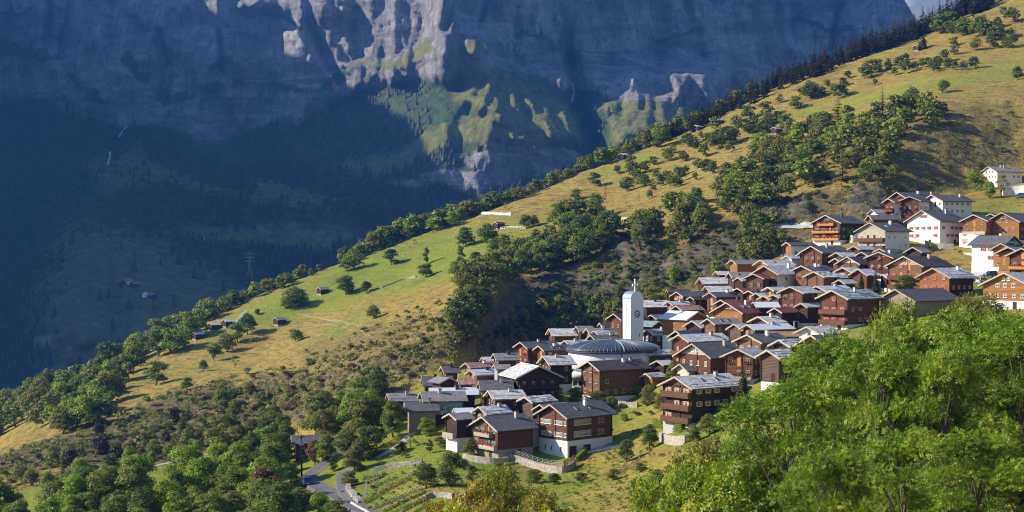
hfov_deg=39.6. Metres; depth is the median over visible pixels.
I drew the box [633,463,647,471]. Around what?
broadleaf tree
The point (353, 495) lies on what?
stone wall
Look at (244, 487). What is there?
broadleaf tree
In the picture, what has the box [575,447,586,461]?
hedge
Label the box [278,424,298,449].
broadleaf tree
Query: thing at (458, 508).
young tree
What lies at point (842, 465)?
ash tree
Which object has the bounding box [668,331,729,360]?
chalet
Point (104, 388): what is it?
broadleaf tree
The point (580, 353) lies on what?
church
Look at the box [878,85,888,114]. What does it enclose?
larch tree
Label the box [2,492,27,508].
broadleaf tree
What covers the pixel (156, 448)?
scrub tree
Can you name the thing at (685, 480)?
young tree
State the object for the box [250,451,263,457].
broadleaf tree
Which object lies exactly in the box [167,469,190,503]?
broadleaf tree
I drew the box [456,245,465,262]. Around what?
broadleaf tree
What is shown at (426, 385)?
chalet
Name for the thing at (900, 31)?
spruce tree
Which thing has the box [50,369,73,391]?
broadleaf tree
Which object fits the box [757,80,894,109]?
path
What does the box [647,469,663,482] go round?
broadleaf tree
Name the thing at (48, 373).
broadleaf tree
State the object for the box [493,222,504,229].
barn
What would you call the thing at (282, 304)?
broadleaf tree
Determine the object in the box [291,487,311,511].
broadleaf tree
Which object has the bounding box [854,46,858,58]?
spruce tree
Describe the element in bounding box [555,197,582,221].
broadleaf tree
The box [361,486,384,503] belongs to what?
vegetable row
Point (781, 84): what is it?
spruce tree
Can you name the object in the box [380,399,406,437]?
broadleaf tree
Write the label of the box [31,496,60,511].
broadleaf tree
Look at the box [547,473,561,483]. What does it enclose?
broadleaf tree
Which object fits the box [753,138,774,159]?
broadleaf tree
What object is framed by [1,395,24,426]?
broadleaf tree
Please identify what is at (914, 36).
spruce tree
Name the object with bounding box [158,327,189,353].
broadleaf tree
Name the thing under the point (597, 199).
broadleaf tree
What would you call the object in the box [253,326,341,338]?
path
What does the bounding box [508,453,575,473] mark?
stone wall
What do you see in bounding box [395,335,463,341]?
path
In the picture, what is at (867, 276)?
barn
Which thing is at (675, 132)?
spruce tree
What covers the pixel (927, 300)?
chalet
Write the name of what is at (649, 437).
broadleaf tree
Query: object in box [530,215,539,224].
broadleaf tree
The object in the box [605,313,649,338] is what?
chalet
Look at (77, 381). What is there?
broadleaf tree
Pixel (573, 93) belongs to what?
waterfall
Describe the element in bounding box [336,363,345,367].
shrub
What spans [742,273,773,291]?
chalet
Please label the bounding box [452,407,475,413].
chalet
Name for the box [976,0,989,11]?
spruce tree
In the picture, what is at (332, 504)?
broadleaf tree
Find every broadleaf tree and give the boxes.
[0,387,14,416]
[0,402,13,425]
[0,416,4,433]
[0,478,15,501]
[0,498,7,511]
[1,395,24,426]
[1,507,14,511]
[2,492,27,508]
[3,498,30,511]
[10,383,29,397]
[17,386,49,416]
[19,377,39,390]
[26,376,51,399]
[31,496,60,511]
[32,480,66,509]
[34,368,56,387]
[40,473,55,487]
[47,404,77,433]
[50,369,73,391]
[52,381,69,400]
[55,473,89,510]
[59,494,86,511]
[62,396,84,423]
[66,374,85,390]
[67,466,97,494]
[69,394,101,428]
[69,458,89,471]
[69,508,86,511]
[75,491,102,511]
[77,471,123,509]
[81,374,97,386]
[84,376,114,397]
[88,509,102,511]
[91,407,99,423]
[92,370,123,398]
[94,465,122,490]
[95,341,123,364]
[98,489,129,510]
[99,494,131,511]
[107,355,126,374]
[114,463,149,504]
[119,453,158,494]
[120,446,136,467]
[122,336,147,357]
[125,344,146,368]
[126,331,147,354]
[126,486,161,511]
[127,503,149,511]
[132,507,145,511]
[143,318,169,343]
[143,325,167,356]
[143,360,168,384]
[147,450,156,462]
[148,479,187,510]
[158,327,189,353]
[161,315,177,329]
[161,444,178,461]
[162,444,204,487]
[162,490,192,511]
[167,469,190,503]
[177,311,202,336]
[180,377,193,389]
[182,457,220,494]
[185,484,203,511]
[192,440,202,451]
[192,492,230,511]
[198,359,208,368]
[202,414,238,444]
[204,442,228,477]
[206,342,224,360]
[207,465,236,491]
[207,483,229,510]
[210,456,232,489]
[213,433,233,455]
[215,332,236,351]
[215,468,249,496]
[217,442,253,466]
[219,490,247,511]
[221,417,246,437]
[224,425,246,442]
[229,321,247,342]
[231,355,238,365]
[231,438,243,446]
[232,451,265,481]
[235,481,253,505]
[236,505,260,511]
[237,313,257,334]
[241,442,256,452]
[242,432,262,451]
[242,477,278,507]
[243,456,288,482]
[244,418,260,434]
[248,466,284,499]
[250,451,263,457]
[252,501,277,511]
[253,427,271,437]
[254,417,272,429]
[255,432,288,457]
[255,479,300,511]
[256,441,292,478]
[263,410,280,427]
[264,425,276,443]
[269,422,289,437]
[272,457,287,471]
[275,414,291,427]
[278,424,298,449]
[278,432,293,453]
[279,297,293,308]
[280,285,304,309]
[282,461,300,482]
[288,329,303,341]
[289,492,302,509]
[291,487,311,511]
[296,288,309,305]
[296,393,326,434]
[305,440,323,464]
[305,492,329,511]
[307,390,341,417]
[309,409,342,437]
[315,435,336,461]
[322,499,349,511]
[325,405,345,432]
[328,458,338,469]
[330,429,364,459]
[332,395,345,421]
[334,275,354,294]
[334,392,360,428]
[335,391,344,396]
[338,257,350,270]
[340,471,358,484]
[341,398,378,437]
[341,445,365,471]
[342,250,363,268]
[345,376,368,392]
[345,387,364,396]
[348,392,367,417]
[351,425,387,459]
[357,393,383,425]
[361,281,371,292]
[363,366,389,392]
[363,388,379,407]
[365,379,390,402]
[366,304,380,318]
[373,394,385,410]
[377,408,384,429]
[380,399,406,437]
[382,248,398,264]
[399,441,407,450]
[406,433,414,446]
[411,463,440,487]
[416,263,432,276]
[417,417,435,435]
[422,247,429,263]
[425,439,433,452]
[433,436,445,446]
[433,452,468,486]
[444,211,460,226]
[447,261,459,275]
[454,272,479,290]
[455,226,476,246]
[455,258,487,283]
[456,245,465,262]
[461,438,478,452]
[463,284,485,305]
[465,465,478,481]
[468,251,481,258]
[475,222,499,242]
[477,292,496,322]
[481,250,504,265]
[486,238,499,251]
[491,344,498,352]
[493,462,503,469]
[497,233,510,247]
[512,249,531,278]
[518,214,530,226]
[518,242,539,270]
[522,308,529,328]
[524,469,543,482]
[525,236,541,244]
[529,241,554,271]
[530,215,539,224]
[530,239,555,264]
[542,236,569,267]
[546,200,568,227]
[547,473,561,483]
[553,211,576,231]
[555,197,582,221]
[555,387,564,401]
[559,226,583,238]
[561,216,590,234]
[563,229,596,263]
[567,386,583,401]
[568,188,581,197]
[573,214,589,225]
[573,472,589,482]
[586,193,605,215]
[588,390,607,401]
[591,211,624,234]
[595,222,616,246]
[605,396,617,407]
[606,468,620,479]
[611,300,619,312]
[617,440,634,460]
[620,413,628,420]
[630,210,658,231]
[630,219,653,249]
[631,385,643,395]
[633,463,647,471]
[639,384,657,404]
[641,424,659,447]
[642,287,665,299]
[646,189,653,198]
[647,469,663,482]
[650,127,671,146]
[653,393,662,410]
[664,361,677,377]
[673,196,699,226]
[685,424,701,440]
[690,187,703,199]
[691,201,713,233]
[698,414,718,434]
[734,187,756,211]
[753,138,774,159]
[762,112,776,121]
[767,136,791,164]
[779,151,807,176]
[808,111,837,135]
[846,228,851,239]
[892,275,917,288]
[899,85,923,109]
[937,79,950,92]
[966,169,985,191]
[984,181,995,197]
[994,174,1009,196]
[1012,66,1023,79]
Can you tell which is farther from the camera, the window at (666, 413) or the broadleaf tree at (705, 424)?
the window at (666, 413)
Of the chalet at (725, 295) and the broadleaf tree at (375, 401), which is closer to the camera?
the broadleaf tree at (375, 401)
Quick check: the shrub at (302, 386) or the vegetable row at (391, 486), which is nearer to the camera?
the vegetable row at (391, 486)
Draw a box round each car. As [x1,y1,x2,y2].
[299,476,311,485]
[975,277,987,283]
[982,271,997,276]
[1014,193,1023,196]
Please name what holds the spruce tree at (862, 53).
on the hillside
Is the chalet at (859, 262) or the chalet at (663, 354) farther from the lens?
the chalet at (859, 262)
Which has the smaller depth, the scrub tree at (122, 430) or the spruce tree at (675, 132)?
the scrub tree at (122, 430)
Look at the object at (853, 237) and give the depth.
490.45 m
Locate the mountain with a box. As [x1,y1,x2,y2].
[0,0,916,390]
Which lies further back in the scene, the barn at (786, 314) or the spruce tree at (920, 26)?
the spruce tree at (920, 26)
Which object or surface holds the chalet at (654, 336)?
on the hillside
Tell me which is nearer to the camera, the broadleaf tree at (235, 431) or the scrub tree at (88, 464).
the broadleaf tree at (235, 431)
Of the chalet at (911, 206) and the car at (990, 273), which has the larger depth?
the chalet at (911, 206)
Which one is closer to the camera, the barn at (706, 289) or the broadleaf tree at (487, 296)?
the barn at (706, 289)
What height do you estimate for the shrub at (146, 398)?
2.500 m
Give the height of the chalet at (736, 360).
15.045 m
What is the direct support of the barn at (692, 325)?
on the hillside
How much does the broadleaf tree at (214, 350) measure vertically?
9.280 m
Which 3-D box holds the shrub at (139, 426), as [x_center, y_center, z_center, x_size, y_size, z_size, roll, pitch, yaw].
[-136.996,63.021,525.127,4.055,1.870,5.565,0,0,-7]
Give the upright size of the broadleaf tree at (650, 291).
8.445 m
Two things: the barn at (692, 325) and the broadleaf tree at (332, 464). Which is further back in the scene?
the barn at (692, 325)
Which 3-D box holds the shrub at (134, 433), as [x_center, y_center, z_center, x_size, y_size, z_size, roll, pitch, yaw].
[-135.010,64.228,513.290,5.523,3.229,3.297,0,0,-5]
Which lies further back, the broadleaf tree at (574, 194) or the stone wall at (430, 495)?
the broadleaf tree at (574, 194)
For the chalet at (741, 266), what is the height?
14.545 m
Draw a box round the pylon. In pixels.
[245,253,253,277]
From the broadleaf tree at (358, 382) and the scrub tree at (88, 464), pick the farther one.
the broadleaf tree at (358, 382)
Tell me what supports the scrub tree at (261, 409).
on the hillside
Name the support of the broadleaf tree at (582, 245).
on the hillside
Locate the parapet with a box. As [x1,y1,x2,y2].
[350,501,369,511]
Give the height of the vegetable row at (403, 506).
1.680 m
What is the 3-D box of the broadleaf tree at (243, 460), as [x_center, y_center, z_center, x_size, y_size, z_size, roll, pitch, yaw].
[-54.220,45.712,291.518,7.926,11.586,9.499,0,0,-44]
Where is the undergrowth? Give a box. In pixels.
[1,115,1000,509]
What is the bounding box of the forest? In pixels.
[0,7,710,390]
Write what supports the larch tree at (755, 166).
on the hillside
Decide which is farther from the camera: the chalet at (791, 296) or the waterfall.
the waterfall
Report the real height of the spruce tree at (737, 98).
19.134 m
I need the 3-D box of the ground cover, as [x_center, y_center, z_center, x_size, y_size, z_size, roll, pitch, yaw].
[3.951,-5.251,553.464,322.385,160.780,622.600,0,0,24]
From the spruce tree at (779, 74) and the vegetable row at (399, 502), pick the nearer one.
the vegetable row at (399, 502)
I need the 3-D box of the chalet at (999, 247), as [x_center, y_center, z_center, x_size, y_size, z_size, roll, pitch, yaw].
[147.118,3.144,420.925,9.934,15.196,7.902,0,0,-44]
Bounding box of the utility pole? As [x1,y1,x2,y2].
[299,435,305,476]
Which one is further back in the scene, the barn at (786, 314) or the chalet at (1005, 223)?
the chalet at (1005, 223)
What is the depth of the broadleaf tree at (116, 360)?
656.97 m
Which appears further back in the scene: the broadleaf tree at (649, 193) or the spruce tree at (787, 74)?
the spruce tree at (787, 74)
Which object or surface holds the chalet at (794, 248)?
on the hillside
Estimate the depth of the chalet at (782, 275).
426.76 m
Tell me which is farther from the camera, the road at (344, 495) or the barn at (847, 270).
the barn at (847, 270)
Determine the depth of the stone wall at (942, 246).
469.80 m
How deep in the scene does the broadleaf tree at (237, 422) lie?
363.05 m
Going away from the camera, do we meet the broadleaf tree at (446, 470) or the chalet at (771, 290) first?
the broadleaf tree at (446, 470)
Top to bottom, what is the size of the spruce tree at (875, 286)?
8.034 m
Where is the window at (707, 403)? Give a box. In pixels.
[705,400,710,405]
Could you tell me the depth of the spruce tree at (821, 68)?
990.57 m
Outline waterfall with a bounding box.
[571,83,574,101]
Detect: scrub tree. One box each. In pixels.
[4,448,17,466]
[11,463,27,482]
[20,468,39,485]
[44,445,59,464]
[59,459,63,477]
[60,443,76,456]
[60,449,79,465]
[61,469,72,476]
[81,460,93,468]
[88,435,110,453]
[92,423,105,436]
[101,454,119,467]
[109,444,123,458]
[115,428,127,444]
[123,440,137,452]
[145,438,163,455]
[151,428,159,438]
[158,431,171,444]
[167,408,182,421]
[176,419,187,433]
[178,427,195,443]
[210,388,233,407]
[213,403,225,414]
[226,398,241,415]
[227,387,239,397]
[242,381,255,392]
[257,406,267,416]
[272,394,277,410]
[285,381,289,394]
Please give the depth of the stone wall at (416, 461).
299.95 m
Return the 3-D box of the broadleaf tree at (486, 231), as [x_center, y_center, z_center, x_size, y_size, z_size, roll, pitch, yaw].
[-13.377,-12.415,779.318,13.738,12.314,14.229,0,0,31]
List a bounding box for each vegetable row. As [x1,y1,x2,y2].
[361,471,385,480]
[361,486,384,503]
[363,476,384,483]
[370,475,396,488]
[374,486,423,508]
[379,438,402,451]
[380,436,402,447]
[380,472,412,492]
[380,490,426,511]
[389,494,422,511]
[399,498,428,511]
[412,501,435,511]
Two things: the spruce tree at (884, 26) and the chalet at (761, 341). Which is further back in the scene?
the spruce tree at (884, 26)
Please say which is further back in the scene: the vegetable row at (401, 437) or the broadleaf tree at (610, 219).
the broadleaf tree at (610, 219)
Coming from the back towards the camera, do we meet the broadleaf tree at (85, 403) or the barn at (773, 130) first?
the barn at (773, 130)
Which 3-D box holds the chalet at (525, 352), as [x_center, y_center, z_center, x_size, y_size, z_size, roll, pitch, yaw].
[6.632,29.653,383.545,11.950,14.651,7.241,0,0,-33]
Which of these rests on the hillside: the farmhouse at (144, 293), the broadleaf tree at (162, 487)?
the broadleaf tree at (162, 487)
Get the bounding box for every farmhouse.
[117,280,126,286]
[123,278,132,284]
[129,281,139,288]
[141,291,149,297]
[147,293,156,299]
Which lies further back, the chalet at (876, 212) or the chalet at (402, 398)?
the chalet at (876, 212)
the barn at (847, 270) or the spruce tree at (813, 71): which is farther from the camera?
the spruce tree at (813, 71)
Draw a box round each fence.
[362,462,411,504]
[510,448,562,467]
[564,454,574,467]
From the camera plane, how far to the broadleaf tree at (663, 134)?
934.37 m
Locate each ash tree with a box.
[703,372,861,511]
[716,426,773,509]
[764,317,933,509]
[767,435,878,511]
[770,337,868,458]
[804,331,931,511]
[852,421,990,511]
[862,303,1023,493]
[875,305,1003,487]
[884,342,1023,511]
[901,419,1023,511]
[905,296,1023,511]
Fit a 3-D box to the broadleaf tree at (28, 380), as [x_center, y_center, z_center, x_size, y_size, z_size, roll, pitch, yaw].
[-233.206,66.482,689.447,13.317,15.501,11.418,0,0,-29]
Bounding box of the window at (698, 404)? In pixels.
[696,401,702,406]
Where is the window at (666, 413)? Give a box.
[665,411,671,415]
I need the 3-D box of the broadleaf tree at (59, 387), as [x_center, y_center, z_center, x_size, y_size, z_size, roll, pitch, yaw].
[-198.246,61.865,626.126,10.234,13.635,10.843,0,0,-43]
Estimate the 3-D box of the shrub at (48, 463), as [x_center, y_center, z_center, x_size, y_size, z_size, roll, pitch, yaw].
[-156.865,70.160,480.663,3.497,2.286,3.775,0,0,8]
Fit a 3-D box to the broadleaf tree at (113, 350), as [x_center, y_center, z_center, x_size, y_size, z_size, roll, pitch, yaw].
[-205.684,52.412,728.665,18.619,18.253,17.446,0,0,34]
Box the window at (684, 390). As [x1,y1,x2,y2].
[683,388,689,392]
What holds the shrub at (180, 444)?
on the hillside
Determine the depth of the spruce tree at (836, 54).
1020.06 m
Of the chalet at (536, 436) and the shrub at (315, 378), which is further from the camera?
the shrub at (315, 378)
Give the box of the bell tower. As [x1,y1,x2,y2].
[622,279,643,340]
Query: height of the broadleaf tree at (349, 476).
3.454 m
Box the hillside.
[0,0,1023,511]
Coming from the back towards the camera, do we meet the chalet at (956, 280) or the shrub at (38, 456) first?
the shrub at (38, 456)
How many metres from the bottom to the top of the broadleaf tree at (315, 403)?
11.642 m
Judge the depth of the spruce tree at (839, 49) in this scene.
1015.91 m
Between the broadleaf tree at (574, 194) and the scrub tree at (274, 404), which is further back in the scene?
the broadleaf tree at (574, 194)
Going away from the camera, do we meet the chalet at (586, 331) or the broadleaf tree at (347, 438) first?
the broadleaf tree at (347, 438)
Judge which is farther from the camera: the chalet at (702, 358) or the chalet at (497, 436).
the chalet at (702, 358)
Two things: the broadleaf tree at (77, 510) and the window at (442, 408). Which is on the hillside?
the broadleaf tree at (77, 510)
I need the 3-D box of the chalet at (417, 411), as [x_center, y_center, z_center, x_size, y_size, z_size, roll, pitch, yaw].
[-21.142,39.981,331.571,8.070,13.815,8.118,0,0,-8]
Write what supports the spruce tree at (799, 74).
on the hillside
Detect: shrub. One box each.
[0,470,11,475]
[7,478,17,483]
[13,456,25,461]
[30,462,39,467]
[33,452,43,460]
[38,444,50,449]
[43,461,52,466]
[130,430,143,438]
[133,406,146,410]
[136,424,146,429]
[140,431,152,436]
[142,396,153,401]
[159,421,174,428]
[173,391,186,397]
[177,441,191,447]
[181,409,189,415]
[187,396,200,401]
[193,417,207,423]
[193,431,202,437]
[196,401,207,406]
[216,382,227,387]
[243,367,250,374]
[254,391,265,398]
[267,406,277,410]
[279,370,291,374]
[283,399,295,407]
[297,383,306,390]
[304,357,313,364]
[312,376,321,380]
[326,382,335,388]
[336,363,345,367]
[339,379,349,384]
[345,352,354,357]
[345,362,359,370]
[353,344,363,349]
[361,367,374,372]
[382,351,391,356]
[406,343,419,351]
[411,352,421,357]
[427,346,436,353]
[430,317,444,321]
[547,287,556,292]
[583,278,592,283]
[649,266,659,270]
[654,284,665,287]
[663,248,674,254]
[700,239,709,244]
[824,161,834,167]
[927,243,937,248]
[928,121,939,126]
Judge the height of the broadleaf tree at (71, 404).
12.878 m
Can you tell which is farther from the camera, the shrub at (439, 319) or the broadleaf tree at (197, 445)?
the shrub at (439, 319)
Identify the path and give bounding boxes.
[66,452,207,490]
[234,310,246,322]
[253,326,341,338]
[288,324,373,339]
[298,313,369,326]
[374,432,417,458]
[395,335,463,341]
[589,444,619,450]
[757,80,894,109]
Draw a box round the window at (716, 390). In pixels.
[713,388,719,392]
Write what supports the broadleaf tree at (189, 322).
on the hillside
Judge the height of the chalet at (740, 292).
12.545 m
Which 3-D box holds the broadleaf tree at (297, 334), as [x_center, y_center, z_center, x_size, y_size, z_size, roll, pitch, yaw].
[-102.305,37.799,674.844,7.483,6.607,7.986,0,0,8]
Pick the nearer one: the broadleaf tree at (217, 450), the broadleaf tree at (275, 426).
the broadleaf tree at (217, 450)
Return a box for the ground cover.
[0,98,1017,511]
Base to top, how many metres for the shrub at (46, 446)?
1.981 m
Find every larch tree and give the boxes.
[712,186,720,203]
[749,151,760,180]
[775,117,784,137]
[810,162,822,186]
[818,158,830,180]
[832,92,843,123]
[837,153,849,181]
[854,143,863,165]
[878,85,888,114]
[906,95,915,120]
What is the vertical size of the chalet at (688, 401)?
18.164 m
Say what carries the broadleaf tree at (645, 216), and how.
on the hillside
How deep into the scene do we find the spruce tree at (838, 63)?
1010.82 m
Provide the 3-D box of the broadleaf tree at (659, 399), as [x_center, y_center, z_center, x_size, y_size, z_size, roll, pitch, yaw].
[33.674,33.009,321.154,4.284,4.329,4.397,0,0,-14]
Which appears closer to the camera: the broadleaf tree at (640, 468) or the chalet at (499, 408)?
the broadleaf tree at (640, 468)
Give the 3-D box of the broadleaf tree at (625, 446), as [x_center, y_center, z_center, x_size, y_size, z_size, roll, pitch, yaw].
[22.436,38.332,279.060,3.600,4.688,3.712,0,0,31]
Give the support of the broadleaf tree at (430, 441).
on the hillside
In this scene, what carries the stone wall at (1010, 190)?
on the hillside
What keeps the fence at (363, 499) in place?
on the hillside
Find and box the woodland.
[8,6,1020,455]
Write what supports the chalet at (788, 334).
on the hillside
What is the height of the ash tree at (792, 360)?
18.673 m
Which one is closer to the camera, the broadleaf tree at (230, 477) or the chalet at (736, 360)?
the broadleaf tree at (230, 477)
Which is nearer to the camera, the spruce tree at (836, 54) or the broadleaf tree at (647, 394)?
the broadleaf tree at (647, 394)
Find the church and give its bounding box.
[566,339,660,388]
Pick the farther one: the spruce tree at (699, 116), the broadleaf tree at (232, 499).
the spruce tree at (699, 116)
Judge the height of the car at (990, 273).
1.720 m
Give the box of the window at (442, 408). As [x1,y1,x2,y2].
[441,407,448,410]
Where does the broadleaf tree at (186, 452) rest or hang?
on the hillside
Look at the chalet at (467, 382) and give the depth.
355.03 m
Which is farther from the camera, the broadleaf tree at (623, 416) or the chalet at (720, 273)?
the chalet at (720, 273)
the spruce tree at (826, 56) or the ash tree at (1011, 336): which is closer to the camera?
the ash tree at (1011, 336)
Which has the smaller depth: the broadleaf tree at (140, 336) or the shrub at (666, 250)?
the shrub at (666, 250)
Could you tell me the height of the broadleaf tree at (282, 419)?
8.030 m
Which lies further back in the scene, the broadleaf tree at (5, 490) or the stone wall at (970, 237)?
the stone wall at (970, 237)
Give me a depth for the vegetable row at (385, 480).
285.70 m
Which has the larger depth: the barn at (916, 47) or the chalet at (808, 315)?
the barn at (916, 47)
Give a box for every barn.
[192,331,204,340]
[207,322,220,330]
[221,319,234,327]
[273,317,286,326]
[316,287,329,295]
[442,412,475,451]
[479,357,493,361]
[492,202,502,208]
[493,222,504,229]
[516,394,558,418]
[531,402,567,418]
[573,326,593,339]
[597,323,608,327]
[619,153,627,159]
[639,372,667,388]
[649,360,670,378]
[682,320,703,331]
[686,296,706,314]
[693,125,702,131]
[695,277,727,290]
[702,286,732,294]
[725,323,745,344]
[732,277,745,288]
[750,293,765,301]
[754,348,798,389]
[756,295,770,301]
[766,294,780,305]
[767,307,799,330]
[767,338,801,353]
[771,127,781,134]
[802,271,839,286]
[833,267,858,278]
[833,273,849,280]
[847,246,876,253]
[848,269,879,288]
[903,247,932,255]
[912,45,922,50]
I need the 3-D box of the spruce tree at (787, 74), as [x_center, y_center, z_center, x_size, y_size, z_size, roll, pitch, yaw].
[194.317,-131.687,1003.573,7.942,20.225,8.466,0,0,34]
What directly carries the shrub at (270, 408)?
on the hillside
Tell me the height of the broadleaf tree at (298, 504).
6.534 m
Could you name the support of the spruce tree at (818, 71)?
on the hillside
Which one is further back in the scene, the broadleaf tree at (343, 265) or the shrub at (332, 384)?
the broadleaf tree at (343, 265)
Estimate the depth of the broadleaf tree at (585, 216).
711.51 m
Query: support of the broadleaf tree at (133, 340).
on the hillside
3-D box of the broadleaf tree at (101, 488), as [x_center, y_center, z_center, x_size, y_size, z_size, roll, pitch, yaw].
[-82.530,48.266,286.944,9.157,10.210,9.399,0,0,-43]
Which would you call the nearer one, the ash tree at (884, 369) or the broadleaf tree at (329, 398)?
the ash tree at (884, 369)
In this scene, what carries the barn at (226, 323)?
on the hillside
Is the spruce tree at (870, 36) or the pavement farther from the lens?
the spruce tree at (870, 36)
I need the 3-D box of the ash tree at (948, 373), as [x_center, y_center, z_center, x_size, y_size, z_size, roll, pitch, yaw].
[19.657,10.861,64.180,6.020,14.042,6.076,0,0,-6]
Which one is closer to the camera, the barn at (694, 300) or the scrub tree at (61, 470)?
the barn at (694, 300)
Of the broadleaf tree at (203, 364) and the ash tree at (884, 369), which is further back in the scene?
the broadleaf tree at (203, 364)
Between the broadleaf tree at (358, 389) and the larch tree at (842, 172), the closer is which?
the broadleaf tree at (358, 389)
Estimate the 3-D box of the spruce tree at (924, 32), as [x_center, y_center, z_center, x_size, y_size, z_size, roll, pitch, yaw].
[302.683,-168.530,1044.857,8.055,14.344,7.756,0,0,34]
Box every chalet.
[290,434,325,461]
[385,390,418,419]
[403,398,439,432]
[417,388,467,425]
[421,374,452,390]
[427,376,455,387]
[428,384,478,408]
[438,363,461,386]
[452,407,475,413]
[455,378,474,386]
[460,360,495,377]
[464,367,493,392]
[466,411,538,457]
[470,402,513,418]
[476,378,514,405]
[483,387,525,412]
[490,350,520,366]
[492,364,510,379]
[498,360,563,402]
[512,339,558,364]
[530,419,538,447]
[532,343,569,365]
[533,399,618,457]
[536,353,576,393]
[545,328,577,341]
[560,338,587,344]
[576,357,651,404]
[582,325,613,337]
[586,332,621,339]
[588,330,618,334]
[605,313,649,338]
[643,297,668,320]
[643,320,662,340]
[643,326,662,349]
[647,314,662,322]
[647,348,671,372]
[657,371,741,433]
[658,310,708,349]
[662,299,689,310]
[665,289,690,300]
[667,330,703,356]
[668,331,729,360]
[669,291,703,301]
[670,305,704,311]
[671,363,698,375]
[673,339,736,375]
[699,318,742,341]
[702,289,737,317]
[709,300,762,323]
[712,271,728,276]
[713,296,743,306]
[719,346,762,386]
[725,272,751,289]
[726,260,757,271]
[731,288,753,300]
[731,330,787,350]
[738,322,795,334]
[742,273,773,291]
[743,289,765,301]
[747,312,787,323]
[749,263,796,287]
[751,302,780,315]
[752,260,797,269]
[761,287,784,294]
[769,331,798,338]
[776,286,821,327]
[781,242,817,254]
[781,255,799,266]
[790,263,834,285]
[792,325,842,338]
[793,302,819,327]
[794,332,837,369]
[795,254,802,265]
[798,243,850,271]
[809,213,866,245]
[812,283,852,318]
[815,287,884,329]
[828,252,856,258]
[828,258,840,269]
[831,279,858,287]
[834,257,866,268]
[853,220,913,250]
[855,252,873,256]
[863,249,903,284]
[864,215,901,222]
[866,209,884,214]
[872,248,901,252]
[877,274,887,291]
[879,288,956,318]
[881,198,902,221]
[884,254,955,291]
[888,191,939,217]
[899,195,932,221]
[903,208,962,243]
[914,266,978,296]
[926,194,975,217]
[959,214,994,242]
[967,233,1023,272]
[977,272,1023,308]
[981,165,1023,186]
[988,241,1023,271]
[990,212,1023,242]
[994,247,1021,273]
[1005,248,1023,271]
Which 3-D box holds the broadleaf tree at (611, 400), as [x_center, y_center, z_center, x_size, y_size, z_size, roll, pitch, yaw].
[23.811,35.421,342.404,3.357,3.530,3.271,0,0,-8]
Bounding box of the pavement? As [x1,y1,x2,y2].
[963,252,985,276]
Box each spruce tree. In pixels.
[673,122,677,135]
[677,119,682,133]
[687,109,695,131]
[694,104,704,126]
[703,108,709,124]
[711,98,718,117]
[720,99,724,114]
[726,84,733,107]
[728,95,734,110]
[732,83,740,106]
[734,365,751,410]
[738,94,743,108]
[745,83,757,103]
[753,79,759,97]
[760,75,765,94]
[760,84,767,96]
[769,62,776,85]
[770,73,775,87]
[774,67,780,84]
[776,58,783,83]
[777,72,783,89]
[782,57,790,80]
[782,69,787,83]
[788,64,795,84]
[789,60,798,77]
[791,65,799,82]
[794,57,802,76]
[797,60,801,79]
[801,58,810,72]
[804,59,810,75]
[808,51,814,68]
[809,62,816,76]
[811,58,820,75]
[816,54,824,74]
[821,45,829,71]
[821,47,829,64]
[833,45,838,63]
[835,37,843,62]
[836,47,841,65]
[837,43,847,61]
[845,41,853,60]
[853,29,858,47]
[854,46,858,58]
[857,33,868,56]
[858,273,863,288]
[859,30,868,54]
[867,30,876,50]
[868,24,875,50]
[868,33,874,52]
[872,268,880,293]
[875,36,881,51]
[880,22,889,49]
[882,30,890,49]
[887,19,897,46]
[894,20,898,41]
[897,23,906,41]
[897,25,903,43]
[900,15,906,33]
[900,25,907,41]
[907,14,915,39]
[908,18,920,39]
[918,7,926,29]
[918,20,921,32]
[919,22,928,34]
[921,36,926,48]
[926,9,933,32]
[952,0,961,20]
[956,0,963,16]
[958,0,967,15]
[963,0,971,13]
[968,0,974,12]
[970,0,980,13]
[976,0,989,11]
[977,0,990,10]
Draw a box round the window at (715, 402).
[713,400,719,404]
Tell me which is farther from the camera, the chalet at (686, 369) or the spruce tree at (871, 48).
the spruce tree at (871, 48)
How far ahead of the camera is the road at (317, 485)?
297.49 m
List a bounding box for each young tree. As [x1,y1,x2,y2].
[418,475,505,511]
[439,496,481,511]
[466,459,538,511]
[467,494,527,511]
[510,483,580,511]
[533,504,553,511]
[625,446,719,511]
[647,453,742,511]
[663,434,747,511]
[680,492,715,511]
[692,465,812,511]
[861,296,925,362]
[910,304,975,393]
[939,288,1019,384]
[950,302,1021,411]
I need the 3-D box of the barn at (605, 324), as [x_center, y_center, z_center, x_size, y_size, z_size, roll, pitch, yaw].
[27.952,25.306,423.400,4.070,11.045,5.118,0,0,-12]
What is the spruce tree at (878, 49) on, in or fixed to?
on the hillside
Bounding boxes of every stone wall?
[346,483,361,502]
[373,459,422,471]
[381,276,416,287]
[423,492,454,499]
[462,453,508,464]
[475,211,512,215]
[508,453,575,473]
[587,445,619,452]
[613,400,638,407]
[659,432,690,444]
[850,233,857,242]
[925,240,953,249]
[959,233,979,247]
[1002,185,1023,194]
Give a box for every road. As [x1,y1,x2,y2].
[300,446,379,511]
[336,467,355,500]
[754,222,812,228]
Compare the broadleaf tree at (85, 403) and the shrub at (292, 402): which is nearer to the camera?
the shrub at (292, 402)
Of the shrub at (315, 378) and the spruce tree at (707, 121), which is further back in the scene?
the spruce tree at (707, 121)
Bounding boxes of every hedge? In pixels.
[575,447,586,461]
[652,418,681,432]
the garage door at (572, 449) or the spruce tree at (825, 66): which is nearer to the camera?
the garage door at (572, 449)
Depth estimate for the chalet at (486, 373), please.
362.35 m
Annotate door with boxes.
[569,446,576,456]
[584,444,590,450]
[737,357,740,365]
[771,373,774,381]

